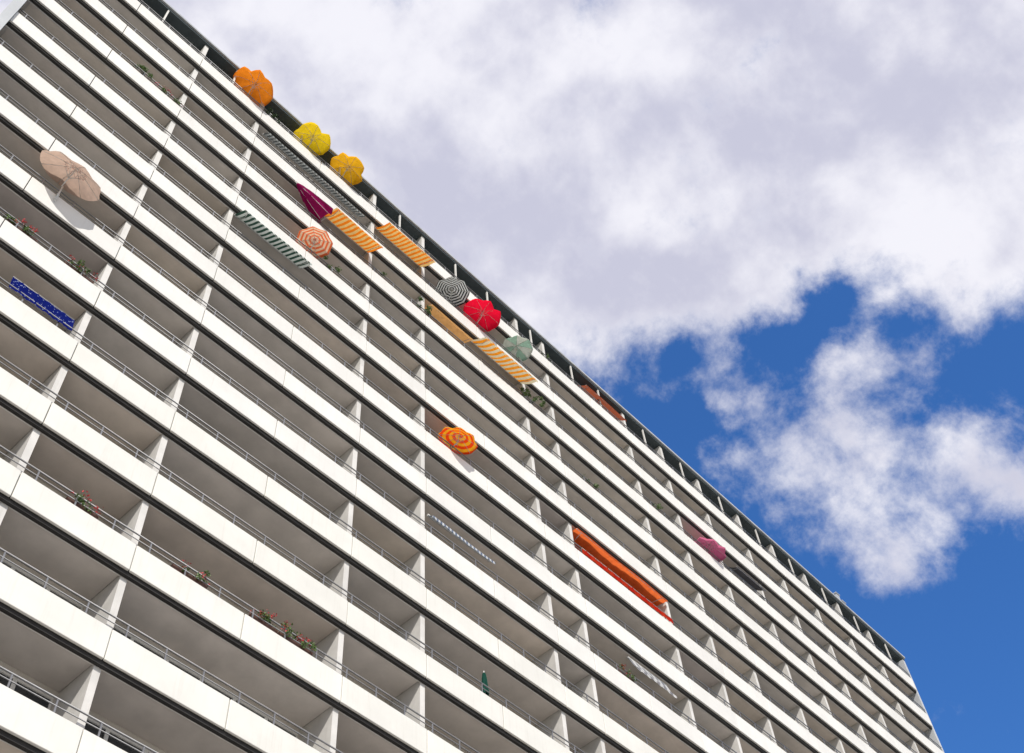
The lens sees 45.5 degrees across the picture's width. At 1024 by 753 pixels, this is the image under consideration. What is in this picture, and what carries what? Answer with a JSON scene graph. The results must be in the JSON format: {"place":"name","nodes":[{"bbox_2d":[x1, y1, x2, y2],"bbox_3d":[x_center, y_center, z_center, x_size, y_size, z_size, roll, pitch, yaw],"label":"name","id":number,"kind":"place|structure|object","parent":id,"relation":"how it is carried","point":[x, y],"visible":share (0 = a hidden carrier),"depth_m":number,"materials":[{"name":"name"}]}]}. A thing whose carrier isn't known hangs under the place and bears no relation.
{"place":"outdoors","nodes":[
{"label":"outdoors","id":0,"kind":"place"},
{"bbox_2d":[0,0,943,752],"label":"apartment building","id":1,"kind":"structure","parent":0,"point":[232,404],"depth_m":40.63,"materials":[{"name":"concrete"}]},
{"bbox_2d":[3,214,38,241],"bbox_3d":[-13.745,-4.185,34.201,0.500,0.472,1.129,-39,-62,20],"label":"flower box","id":2,"kind":"object","parent":1,"relation":"attached to","point":[25,228],"visible":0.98,"depth_m":34.13,"materials":[{"name":"plastic"}]},
{"bbox_2d":[0,669,53,709],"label":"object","id":3,"kind":"structure","parent":1,"relation":"in","point":[3,681],"depth_m":26.31,"materials":[{"name":"glass"}]},
{"bbox_2d":[0,557,82,609],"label":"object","id":4,"kind":"structure","parent":1,"relation":"in","point":[5,562],"depth_m":28.47,"materials":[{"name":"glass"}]},
{"bbox_2d":[9,276,74,330],"bbox_3d":[-12.601,-1.951,32.741,0.192,0.750,1.950,-39,-62,20],"label":"hanging cloth","id":5,"kind":"object","parent":1,"relation":"hanging from","point":[20,286],"visible":1,"depth_m":32.76,"materials":[{"name":"blue fabric"}]},
{"bbox_2d":[40,150,100,200],"bbox_3d":[-13.405,-5.903,36.814,1.720,2.079,2.153,-39,-62,20],"label":"parasol","id":6,"kind":"object","parent":1,"relation":"on","point":[66,173],"visible":1,"depth_m":37.42,"materials":[{"name":"beige fabric"}]},
{"bbox_2d":[64,255,97,283],"bbox_3d":[-12.353,-3.044,35.083,0.518,0.482,1.085,-39,-62,20],"label":"flower box","id":7,"kind":"object","parent":1,"relation":"attached to","point":[86,270],"visible":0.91,"depth_m":34.99,"materials":[{"name":"plastic"}]},
{"bbox_2d":[65,490,99,518],"bbox_3d":[-10.204,3.050,29.178,0.481,0.454,0.938,-39,-62,20],"label":"flower box","id":8,"kind":"object","parent":1,"relation":"attached to","point":[83,508],"visible":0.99,"depth_m":29.11,"materials":[{"name":"plastic"}]},
{"bbox_2d":[84,717,152,752],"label":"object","id":9,"kind":"structure","parent":1,"relation":"in","point":[89,728],"depth_m":27.31,"materials":[{"name":"glass"}]},
{"bbox_2d":[133,64,153,82],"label":"flower box","id":10,"kind":"object","parent":1,"relation":"attached to","point":[143,67],"visible":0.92,"depth_m":46.20,"materials":[{"name":"plastic"}]},
{"bbox_2d":[155,82,182,107],"bbox_3d":[-13.142,-10.773,46.715,0.459,0.457,1.385,-39,-62,20],"label":"flower box","id":11,"kind":"object","parent":1,"relation":"attached to","point":[175,101],"visible":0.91,"depth_m":46.68,"materials":[{"name":"plastic"}]},
{"bbox_2d":[171,560,210,588],"bbox_3d":[-7.974,4.910,30.595,0.466,0.463,1.170,-39,-62,20],"label":"flower box","id":12,"kind":"object","parent":1,"relation":"attached to","point":[191,577],"visible":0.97,"depth_m":30.55,"materials":[{"name":"plastic"}]},
{"bbox_2d":[113,625,297,737],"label":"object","id":13,"kind":"structure","parent":1,"relation":"in","point":[116,628],"depth_m":30.57,"materials":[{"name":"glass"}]},
{"bbox_2d":[233,66,272,105],"bbox_3d":[-11.265,-12.235,52.706,1.767,2.301,1.766,4,-57,-7],"label":"parasol","id":14,"kind":"object","parent":1,"relation":"on","point":[256,85],"visible":0.87,"depth_m":53.47,"materials":[{"name":"orange fabric"}]},
{"bbox_2d":[249,609,277,633],"bbox_3d":[-6.362,6.304,31.632,0.516,0.435,0.970,-39,-62,20],"label":"flower box","id":15,"kind":"object","parent":1,"relation":"attached to","point":[266,619],"visible":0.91,"depth_m":31.60,"materials":[{"name":"plastic"}]},
{"bbox_2d":[234,210,311,268],"bbox_3d":[-8.870,-5.045,45.283,0.815,0.855,3.200,-39,-62,20],"label":"awning","id":16,"kind":"object","parent":1,"relation":"attached to","point":[274,241],"visible":1,"depth_m":45.31,"materials":[{"name":"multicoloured fabric"}]},
{"bbox_2d":[265,108,281,126],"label":"flower box","id":17,"kind":"object","parent":1,"relation":"attached to","point":[272,115],"visible":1,"depth_m":53.35,"materials":[{"name":"plastic"}]},
{"bbox_2d":[277,620,316,655],"bbox_3d":[-5.635,6.872,32.141,0.507,0.559,1.246,-39,-62,20],"label":"flower box","id":18,"kind":"object","parent":1,"relation":"attached to","point":[300,646],"visible":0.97,"depth_m":32.07,"materials":[{"name":"plastic"}]},
{"bbox_2d":[293,122,330,155],"bbox_3d":[-8.946,-10.200,54.167,1.620,2.178,1.636,-39,-62,20],"label":"parasol","id":19,"kind":"object","parent":1,"relation":"on","point":[316,140],"visible":0.83,"depth_m":54.91,"materials":[{"name":"yellow fabric"}]},
{"bbox_2d":[262,132,364,216],"bbox_3d":[-8.530,-8.642,52.686,0.515,0.785,5.500,-39,-62,20],"label":"awning","id":20,"kind":"object","parent":1,"relation":"attached to","point":[279,145],"visible":1,"depth_m":52.68,"materials":[{"name":"white fabric"}]},
{"bbox_2d":[295,226,332,258],"bbox_3d":[-7.775,-4.893,47.584,1.414,2.019,1.420,-19,-57,9],"label":"parasol","id":21,"kind":"object","parent":1,"relation":"on","point":[318,242],"visible":0.88,"depth_m":48.27,"materials":[{"name":"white fabric"}]},
{"bbox_2d":[295,181,332,222],"bbox_3d":[-8.317,-6.815,49.642,1.094,2.035,1.925,-39,-62,20],"label":"parasol","id":22,"kind":"object","parent":1,"relation":"on","point":[317,207],"visible":0.91,"depth_m":49.94,"materials":[{"name":"fabric"}]},
{"bbox_2d":[319,255,341,275],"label":"flower box","id":23,"kind":"object","parent":1,"relation":"attached to","point":[337,269],"visible":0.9,"depth_m":48.21,"materials":[{"name":"plastic"}]},
{"bbox_2d":[330,152,363,186],"bbox_3d":[-7.506,-9.025,55.083,1.550,2.215,1.592,9,-57,-10],"label":"parasol","id":24,"kind":"object","parent":1,"relation":"on","point":[352,169],"visible":0.91,"depth_m":55.83,"materials":[{"name":"fabric"}]},
{"bbox_2d":[325,208,382,253],"bbox_3d":[-6.731,-6.094,51.408,1.035,0.995,2.600,-39,-62,20],"label":"awning","id":25,"kind":"object","parent":1,"relation":"attached to","point":[345,225],"visible":0.98,"depth_m":51.37,"materials":[{"name":"orange fabric"}]},
{"bbox_2d":[378,271,391,285],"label":"flower box","id":26,"kind":"object","parent":1,"relation":"attached to","point":[383,273],"visible":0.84,"depth_m":51.70,"materials":[{"name":"plastic"}]},
{"bbox_2d":[374,222,434,267],"bbox_3d":[-4.831,-5.893,55.061,1.035,0.994,2.850,-39,-62,20],"label":"awning","id":27,"kind":"object","parent":1,"relation":"attached to","point":[404,245],"visible":1,"depth_m":55.09,"materials":[{"name":"orange fabric"}]},
{"bbox_2d":[413,297,431,316],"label":"flower box","id":28,"kind":"object","parent":1,"relation":"attached to","point":[427,307],"visible":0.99,"depth_m":52.81,"materials":[{"name":"plastic"}]},
{"bbox_2d":[424,304,472,343],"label":"awning","id":29,"kind":"object","parent":1,"relation":"attached to","point":[448,324],"visible":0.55,"depth_m":54.26,"materials":[{"name":"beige fabric"}]},
{"bbox_2d":[434,276,469,306],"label":"parasol","id":30,"kind":"object","parent":1,"relation":"on","point":[454,290],"visible":0.84,"depth_m":56.49,"materials":[{"name":"white fabric"}]},
{"bbox_2d":[438,427,477,454],"bbox_3d":[-2.057,2.787,46.267,1.425,1.800,1.525,-14,-56,5],"label":"parasol","id":31,"kind":"object","parent":1,"relation":"on","point":[461,440],"visible":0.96,"depth_m":46.90,"materials":[{"name":"orange fabric"}]},
{"bbox_2d":[427,514,494,563],"bbox_3d":[-1.756,5.708,42.512,0.315,0.474,3.100,-39,-62,20],"label":"awning","id":32,"kind":"object","parent":1,"relation":"attached to","point":[450,531],"visible":1,"depth_m":42.43,"materials":[{"name":"white fabric"}]},
{"bbox_2d":[463,299,500,331],"bbox_3d":[-1.404,-2.494,56.494,1.757,2.148,1.775,-39,-62,20],"label":"parasol","id":33,"kind":"object","parent":1,"relation":"on","point":[485,315],"visible":0.92,"depth_m":57.25,"materials":[{"name":"red fabric"}]},
{"bbox_2d":[482,671,488,695],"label":"closed parasol","id":34,"kind":"object","parent":1,"relation":"on","point":[484,679],"visible":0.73,"depth_m":38.06,"materials":[{"name":"green fabric"}]},
{"bbox_2d":[470,337,537,383],"bbox_3d":[-0.373,-0.670,55.489,1.035,1.035,3.400,-39,-62,20],"label":"awning","id":35,"kind":"object","parent":1,"relation":"attached to","point":[505,362],"visible":1,"depth_m":55.49,"materials":[{"name":"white fabric"}]},
{"bbox_2d":[501,335,532,360],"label":"parasol","id":36,"kind":"object","parent":1,"relation":"on","point":[517,346],"visible":0.81,"depth_m":58.37,"materials":[{"name":"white fabric"}]},
{"bbox_2d":[517,387,546,411],"bbox_3d":[0.873,0.929,55.799,0.627,0.800,1.639,-39,-62,20],"label":"flower box","id":37,"kind":"object","parent":1,"relation":"attached to","point":[526,391],"visible":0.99,"depth_m":55.87,"materials":[{"name":"plastic"}]},
{"bbox_2d":[580,474,598,491],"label":"flower box","id":38,"kind":"object","parent":1,"relation":"attached to","point":[596,486],"visible":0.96,"depth_m":55.12,"materials":[{"name":"plastic"}]},
{"bbox_2d":[578,385,625,420],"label":"awning","id":39,"kind":"object","parent":1,"relation":"attached to","point":[604,403],"visible":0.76,"depth_m":63.93,"materials":[{"name":"orange fabric"}]},
{"bbox_2d":[572,528,667,607],"bbox_3d":[4.233,8.402,52.359,1.445,0.435,6.000,-39,-62,20],"label":"awning","id":40,"kind":"object","parent":1,"relation":"attached to","point":[581,539],"visible":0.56,"depth_m":52.14,"materials":[{"name":"orange fabric"}]},
{"bbox_2d":[616,663,636,682],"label":"flower box","id":41,"kind":"object","parent":1,"relation":"attached to","point":[632,676],"visible":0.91,"depth_m":45.75,"materials":[{"name":"plastic"}]},
{"bbox_2d":[582,548,672,622],"bbox_3d":[4.882,8.787,50.902,0.043,0.310,5.950,-39,-62,20],"label":"windscreen","id":42,"kind":"object","parent":1,"relation":"attached to","point":[624,583],"visible":1,"depth_m":50.85,"materials":[{"name":"fabric"}]},
{"bbox_2d":[626,656,676,697],"bbox_3d":[5.433,11.705,47.384,0.415,0.941,2.400,-39,-62,20],"label":"awning","id":43,"kind":"object","parent":1,"relation":"attached to","point":[649,674],"visible":1,"depth_m":47.31,"materials":[{"name":"white fabric"}]},
{"bbox_2d":[650,503,662,513],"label":"flower box","id":44,"kind":"object","parent":1,"relation":"attached to","point":[658,506],"visible":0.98,"depth_m":59.79,"materials":[{"name":"plastic"}]},
{"bbox_2d":[694,537,725,561],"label":"parasol","id":45,"kind":"object","parent":1,"relation":"on","point":[714,548],"visible":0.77,"depth_m":62.23,"materials":[{"name":"pink fabric"}]},
{"bbox_2d":[724,565,765,590],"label":"awning","id":46,"kind":"object","parent":1,"relation":"attached to","point":[747,579],"visible":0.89,"depth_m":64.00,"materials":[{"name":"grey fabric"}]},
{"bbox_2d":[0,0,1023,752],"label":"sky","id":47,"kind":"structure","parent":0,"point":[785,238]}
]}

